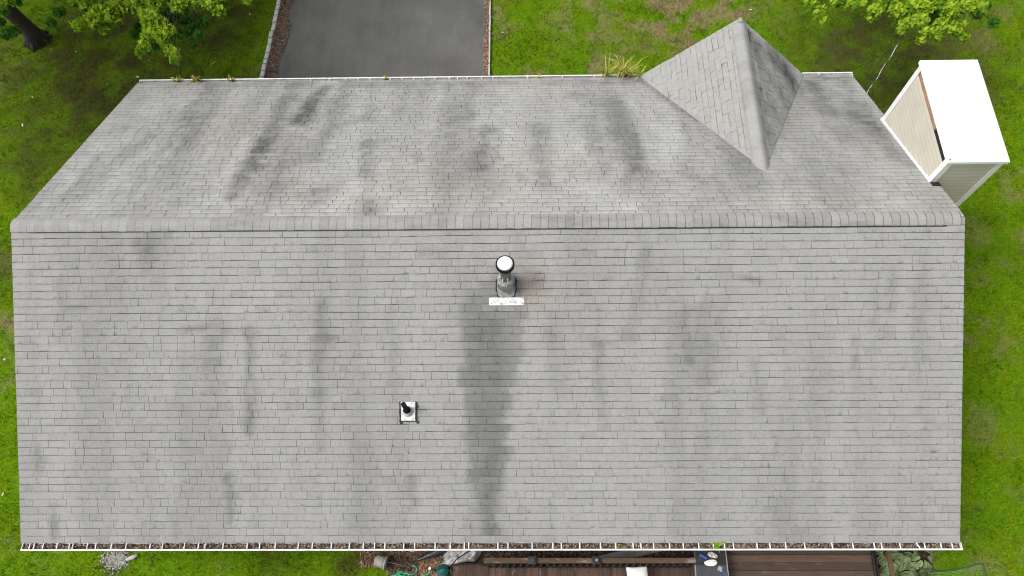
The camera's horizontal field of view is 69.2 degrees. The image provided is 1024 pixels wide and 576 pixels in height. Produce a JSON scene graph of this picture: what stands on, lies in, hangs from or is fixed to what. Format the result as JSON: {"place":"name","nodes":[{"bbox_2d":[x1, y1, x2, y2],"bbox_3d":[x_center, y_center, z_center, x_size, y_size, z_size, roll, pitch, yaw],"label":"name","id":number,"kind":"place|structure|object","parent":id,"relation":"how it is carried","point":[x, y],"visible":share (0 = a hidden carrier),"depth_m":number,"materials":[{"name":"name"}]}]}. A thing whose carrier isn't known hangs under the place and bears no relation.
{"place":"outdoors","nodes":[
{"label":"outdoors","id":0,"kind":"place"},
{"bbox_2d":[93,551,131,574],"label":"gravel","id":1,"kind":"structure","parent":0,"point":[118,558],"depth_m":15.10,"materials":[{"name":"white gravel"}]},
{"bbox_2d":[265,0,488,77],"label":"driveway","id":2,"kind":"structure","parent":0,"point":[372,38],"depth_m":20.50,"materials":[{"name":"grey asphalt"}]},
{"bbox_2d":[265,0,294,77],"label":"leaf litter","id":3,"kind":"object","parent":2,"relation":"on","point":[281,25],"visible":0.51,"depth_m":20.53,"materials":[{"name":"brown plant"}]},
{"bbox_2d":[482,0,488,73],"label":"leaf litter","id":4,"kind":"object","parent":2,"relation":"on","point":[485,48],"visible":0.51,"depth_m":20.41,"materials":[{"name":"brown plant"}]},
{"bbox_2d":[387,552,425,575],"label":"spilled soil","id":5,"kind":"structure","parent":0,"point":[404,561],"depth_m":14.94,"materials":[{"name":"brown soil"}]},
{"bbox_2d":[374,556,389,569],"bbox_3d":[-2.622,5.486,14.871,0.266,0.281,0.280,12,67,6],"label":"plant pot","id":6,"kind":"object","parent":5,"relation":"on","point":[381,562],"visible":1,"depth_m":14.81,"materials":[{"name":"white plastic"}]},
{"bbox_2d":[0,0,1023,575],"bbox_3d":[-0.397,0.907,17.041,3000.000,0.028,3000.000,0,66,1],"label":"lawn","id":7,"kind":"structure","parent":0,"point":[994,418],"depth_m":19.61,"materials":[{"name":"green plant"}]},
{"bbox_2d":[0,0,52,52],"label":"lawn tree","id":8,"kind":"object","parent":7,"relation":"on","point":[35,37],"visible":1,"depth_m":19.75,"materials":[{"name":"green plant"}]},
{"bbox_2d":[126,553,138,560],"bbox_3d":[-7.736,5.491,15.112,0.241,0.100,0.100,-25,68,-10],"label":"stone","id":9,"kind":"object","parent":7,"relation":"on","point":[132,557],"visible":1,"depth_m":15.08,"materials":[{"name":"stone"}]},
{"bbox_2d":[45,0,252,65],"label":"maple tree","id":10,"kind":"object","parent":7,"relation":"on","point":[154,23],"visible":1,"depth_m":16.53,"materials":[{"name":"green plant"}]},
{"bbox_2d":[260,71,265,77],"bbox_3d":[-6.730,-5.766,20.071,0.131,0.141,0.188,0,66,1],"label":"kerb stone","id":11,"kind":"object","parent":7,"relation":"on","point":[262,73],"visible":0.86,"depth_m":20.01,"materials":[{"name":"stone"}]},
{"bbox_2d":[261,64,266,71],"bbox_3d":[-6.725,-5.969,20.159,0.128,0.137,0.230,0,66,1],"label":"kerb stone","id":12,"kind":"object","parent":7,"relation":"on","point":[264,67],"visible":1,"depth_m":20.09,"materials":[{"name":"stone"}]},
{"bbox_2d":[264,53,269,58],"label":"kerb stone","id":13,"kind":"object","parent":7,"relation":"on","point":[267,56],"visible":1,"depth_m":20.26,"materials":[{"name":"stone"}]},
{"bbox_2d":[265,45,271,53],"bbox_3d":[-6.686,-6.553,20.417,0.139,0.140,0.279,0,66,1],"label":"kerb stone","id":14,"kind":"object","parent":7,"relation":"on","point":[268,48],"visible":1,"depth_m":20.35,"materials":[{"name":"stone"}]},
{"bbox_2d":[267,38,272,44],"bbox_3d":[-6.676,-6.793,20.523,0.124,0.138,0.225,0,66,1],"label":"kerb stone","id":15,"kind":"object","parent":7,"relation":"on","point":[270,40],"visible":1,"depth_m":20.46,"materials":[{"name":"stone"}]},
{"bbox_2d":[268,31,273,37],"bbox_3d":[-6.685,-7.014,20.621,0.120,0.133,0.245,3,66,2],"label":"kerb stone","id":16,"kind":"object","parent":7,"relation":"on","point":[271,34],"visible":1,"depth_m":20.56,"materials":[{"name":"stone"}]},
{"bbox_2d":[271,23,276,31],"bbox_3d":[-6.647,-7.263,20.730,0.130,0.141,0.272,0,66,1],"label":"kerb stone","id":17,"kind":"object","parent":7,"relation":"on","point":[273,27],"visible":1,"depth_m":20.67,"materials":[{"name":"stone"}]},
{"bbox_2d":[272,15,277,23],"bbox_3d":[-6.638,-7.520,20.844,0.113,0.141,0.272,2,66,2],"label":"kerb stone","id":18,"kind":"object","parent":7,"relation":"on","point":[275,18],"visible":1,"depth_m":20.78,"materials":[{"name":"stone"}]},
{"bbox_2d":[489,32,490,49],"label":"kerb stone","id":19,"kind":"object","parent":7,"relation":"on","point":[490,40],"visible":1,"depth_m":20.34,"materials":[{"name":"stone"}]},
{"bbox_2d":[489,16,490,31],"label":"kerb stone","id":20,"kind":"object","parent":7,"relation":"on","point":[489,23],"visible":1,"depth_m":20.57,"materials":[{"name":"stone"}]},
{"bbox_2d":[489,1,490,15],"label":"kerb stone","id":21,"kind":"object","parent":7,"relation":"on","point":[489,8],"visible":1,"depth_m":20.80,"materials":[{"name":"stone"}]},
{"bbox_2d":[10,18,1009,550],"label":"house","id":22,"kind":"structure","parent":7,"relation":"on","point":[708,288],"depth_m":12.56,"materials":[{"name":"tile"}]},
{"bbox_2d":[24,543,959,548],"bbox_3d":[-0.422,4.406,12.670,15.949,0.034,0.092,0,66,1],"label":"gutter debris","id":23,"kind":"object","parent":22,"relation":"on","point":[543,544],"visible":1,"depth_m":12.65,"materials":[{"name":"brown plant"}]},
{"bbox_2d":[23,542,958,548],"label":"gutter leaves","id":24,"kind":"object","parent":23,"relation":"on","point":[342,545],"visible":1,"depth_m":12.64,"materials":[{"name":"brown plant"}]},
{"bbox_2d":[710,542,724,551],"bbox_3d":[3.494,4.359,12.550,0.357,0.077,0.222,-17,67,-6],"label":"weed","id":25,"kind":"object","parent":23,"relation":"on","point":[716,545],"visible":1,"depth_m":12.54,"materials":[{"name":"green plant"}]},
{"bbox_3d":[-2.784,-4.664,16.714,11.212,0.034,0.092,0,66,1],"label":"gutter debris","id":26,"kind":"object","parent":22,"relation":"on","visible":0},
{"bbox_2d":[171,75,182,82],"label":"weed","id":27,"kind":"object","parent":26,"relation":"on","point":[173,78],"visible":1,"depth_m":16.71,"materials":[{"name":"plant"}]},
{"bbox_2d":[188,75,201,82],"bbox_3d":[-7.107,-4.671,16.707,0.336,0.140,0.294,0,66,1],"label":"weed","id":28,"kind":"object","parent":26,"relation":"on","point":[194,79],"visible":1,"depth_m":16.69,"materials":[{"name":"plant"}]},
{"bbox_2d":[225,73,234,81],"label":"weed","id":29,"kind":"object","parent":26,"relation":"on","point":[229,78],"visible":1,"depth_m":16.70,"materials":[{"name":"plant"}]},
{"bbox_2d":[591,55,616,80],"bbox_3d":[2.048,-4.847,16.442,0.816,0.455,0.520,-39,71,-15],"label":"weed","id":30,"kind":"object","parent":26,"relation":"on","point":[606,68],"visible":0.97,"depth_m":16.38,"materials":[{"name":"yellow plant"}]},
{"bbox_2d":[606,54,644,79],"bbox_3d":[2.548,-4.767,16.387,0.993,0.473,0.848,0,66,1],"label":"weed","id":31,"kind":"object","parent":26,"relation":"on","point":[622,70],"visible":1,"depth_m":16.34,"materials":[{"name":"yellow plant"}]},
{"bbox_2d":[625,63,646,79],"bbox_3d":[2.818,-4.801,16.515,0.508,0.257,0.590,-18,67,-7],"label":"weed","id":32,"kind":"object","parent":26,"relation":"on","point":[639,74],"visible":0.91,"depth_m":16.47,"materials":[{"name":"plant"}]},
{"bbox_2d":[407,551,657,571],"bbox_3d":[0.600,5.362,15.069,5.800,0.038,0.758,0,66,1],"label":"mulch bed","id":33,"kind":"object","parent":7,"relation":"on","point":[481,558],"visible":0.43,"depth_m":15.03,"materials":[{"name":"brown wood"}]},
{"bbox_2d":[359,551,452,575],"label":"leaf litter","id":34,"kind":"object","parent":33,"relation":"on","point":[368,556],"visible":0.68,"depth_m":15.00,"materials":[{"name":"brown plant"}]},
{"bbox_2d":[391,565,431,575],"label":"garden hose","id":35,"kind":"object","parent":34,"relation":"on","point":[399,574],"visible":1,"depth_m":14.86,"materials":[{"name":"green rubber"}]},
{"bbox_2d":[416,551,446,560],"bbox_3d":[-1.565,5.352,14.952,0.783,0.213,0.216,-28,69,-11],"label":"plastic bag","id":36,"kind":"object","parent":34,"relation":"on","point":[429,555],"visible":0.57,"depth_m":14.89,"materials":[{"name":"black plastic"}]},
{"bbox_2d":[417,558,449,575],"bbox_3d":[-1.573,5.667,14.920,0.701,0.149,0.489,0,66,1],"label":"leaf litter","id":37,"kind":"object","parent":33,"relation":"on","point":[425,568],"visible":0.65,"depth_m":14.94,"materials":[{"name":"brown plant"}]},
{"bbox_2d":[434,556,444,563],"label":"weed","id":38,"kind":"object","parent":37,"relation":"on","point":[441,560],"visible":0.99,"depth_m":14.82,"materials":[{"name":"green plant"}]},
{"bbox_2d":[428,564,452,575],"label":"watering can","id":39,"kind":"object","parent":37,"relation":"on","point":[442,570],"visible":0.95,"depth_m":14.65,"materials":[{"name":"green plastic"}]},
{"bbox_2d":[440,551,482,567],"bbox_3d":[-0.970,5.290,14.870,1.088,0.344,0.484,-7,66,-2],"label":"tarp","id":40,"kind":"object","parent":33,"relation":"on","point":[449,557],"visible":0.54,"depth_m":14.78,"materials":[{"name":"white plastic"}]},
{"bbox_2d":[450,551,469,575],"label":"cable","id":41,"kind":"object","parent":40,"relation":"on","point":[455,560],"visible":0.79,"depth_m":14.58,"materials":[{"name":"black plastic"}]},
{"bbox_2d":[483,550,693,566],"bbox_3d":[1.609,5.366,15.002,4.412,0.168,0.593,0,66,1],"label":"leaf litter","id":42,"kind":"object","parent":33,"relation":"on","point":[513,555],"visible":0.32,"depth_m":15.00,"materials":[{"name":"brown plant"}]},
{"bbox_2d":[600,550,663,557],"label":"concrete slab","id":43,"kind":"structure","parent":33,"relation":"on","point":[624,554],"depth_m":14.95,"materials":[{"name":"grey concrete"}]},
{"bbox_2d":[658,550,693,557],"bbox_3d":[3.325,5.298,15.011,0.774,0.022,0.310,0,66,1],"label":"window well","id":44,"kind":"object","parent":33,"relation":"on","point":[671,552],"depth_m":14.97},
{"bbox_2d":[452,556,695,575],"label":"deck","id":45,"kind":"structure","parent":7,"relation":"on","point":[592,566],"depth_m":14.62,"materials":[{"name":"brown wood"}]},
{"bbox_2d":[694,550,728,575],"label":"grill table","id":46,"kind":"object","parent":45,"relation":"on","point":[701,568],"visible":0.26,"depth_m":13.86,"materials":[{"name":"black plastic"}]},
{"bbox_2d":[704,559,716,565],"bbox_3d":[3.706,5.122,13.836,0.245,0.072,0.118,0,66,1],"label":"glove","id":47,"kind":"object","parent":46,"relation":"on","point":[711,562],"visible":1,"depth_m":13.81,"materials":[{"name":"white fabric"}]},
{"bbox_2d":[707,551,717,557],"bbox_3d":[3.756,5.000,13.890,0.193,0.064,0.109,28,70,12],"label":"glove","id":48,"kind":"object","parent":46,"relation":"on","point":[711,554],"visible":1,"depth_m":13.87,"materials":[{"name":"fabric"}]},
{"bbox_2d":[717,566,726,575],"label":"spatula","id":49,"kind":"object","parent":46,"relation":"on","point":[720,568],"visible":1,"depth_m":13.81,"materials":[{"name":"silver"}]},
{"bbox_2d":[726,550,894,575],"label":"deck","id":50,"kind":"structure","parent":7,"relation":"on","point":[831,560],"depth_m":14.17,"materials":[{"name":"brown wood"}]},
{"bbox_2d":[802,0,1000,45],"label":"maple tree","id":51,"kind":"object","parent":7,"relation":"on","point":[941,14],"visible":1,"depth_m":16.20,"materials":[{"name":"green plant"}]},
{"bbox_2d":[862,30,907,92],"bbox_3d":[9.322,-6.929,16.007,0.171,3.056,5.675,33,71,14],"label":"service cable","id":52,"kind":"object","parent":51,"relation":"attached to","point":[885,63],"visible":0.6,"depth_m":16.46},
{"bbox_2d":[875,550,934,575],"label":"plant bed","id":53,"kind":"object","parent":7,"relation":"on","point":[922,555],"depth_m":14.87,"materials":[{"name":"green plant"}]},
{"bbox_2d":[862,553,898,575],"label":"hosta plant","id":54,"kind":"object","parent":53,"relation":"on","point":[882,562],"visible":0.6,"depth_m":14.62,"materials":[{"name":"green plant"}]},
{"bbox_2d":[875,550,895,571],"bbox_3d":[7.428,5.274,14.794,0.595,0.335,0.636,-28,69,-11],"label":"hosta plant","id":55,"kind":"object","parent":53,"relation":"on","point":[880,552],"visible":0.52,"depth_m":14.66,"materials":[{"name":"green plant"}]},
{"bbox_2d":[877,552,917,575],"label":"hosta plant","id":56,"kind":"object","parent":53,"relation":"on","point":[885,571],"visible":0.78,"depth_m":14.60,"materials":[{"name":"green plant"}]},
{"bbox_2d":[885,550,918,572],"bbox_3d":[7.818,5.272,14.799,0.741,0.355,0.772,0,66,1],"label":"hosta plant","id":57,"kind":"object","parent":53,"relation":"on","point":[898,555],"visible":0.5,"depth_m":14.67,"materials":[{"name":"green plant"}]},
{"bbox_2d":[899,555,932,575],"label":"hosta plant","id":58,"kind":"object","parent":53,"relation":"on","point":[905,573],"visible":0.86,"depth_m":14.62,"materials":[{"name":"green plant"}]},
{"bbox_2d":[903,550,934,572],"bbox_3d":[8.126,5.302,14.771,0.652,0.344,0.687,0,66,1],"label":"hosta plant","id":59,"kind":"object","parent":53,"relation":"on","point":[926,565],"visible":0.73,"depth_m":14.65,"materials":[{"name":"green plant"}]},
{"bbox_2d":[919,562,986,575],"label":"sports net","id":60,"kind":"object","parent":7,"relation":"on","point":[953,570],"visible":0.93,"depth_m":14.30,"materials":[{"name":"fabric"}]},
{"bbox_3d":[2.401,5.572,14.439,0.300,0.360,0.240,0,66,1],"label":"stool","id":61,"kind":"object","parent":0,"visible":0},
{"bbox_2d":[626,566,647,575],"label":"cushion","id":62,"kind":"object","parent":61,"relation":"on","point":[636,571],"visible":1,"depth_m":14.16,"materials":[{"name":"white fabric"}]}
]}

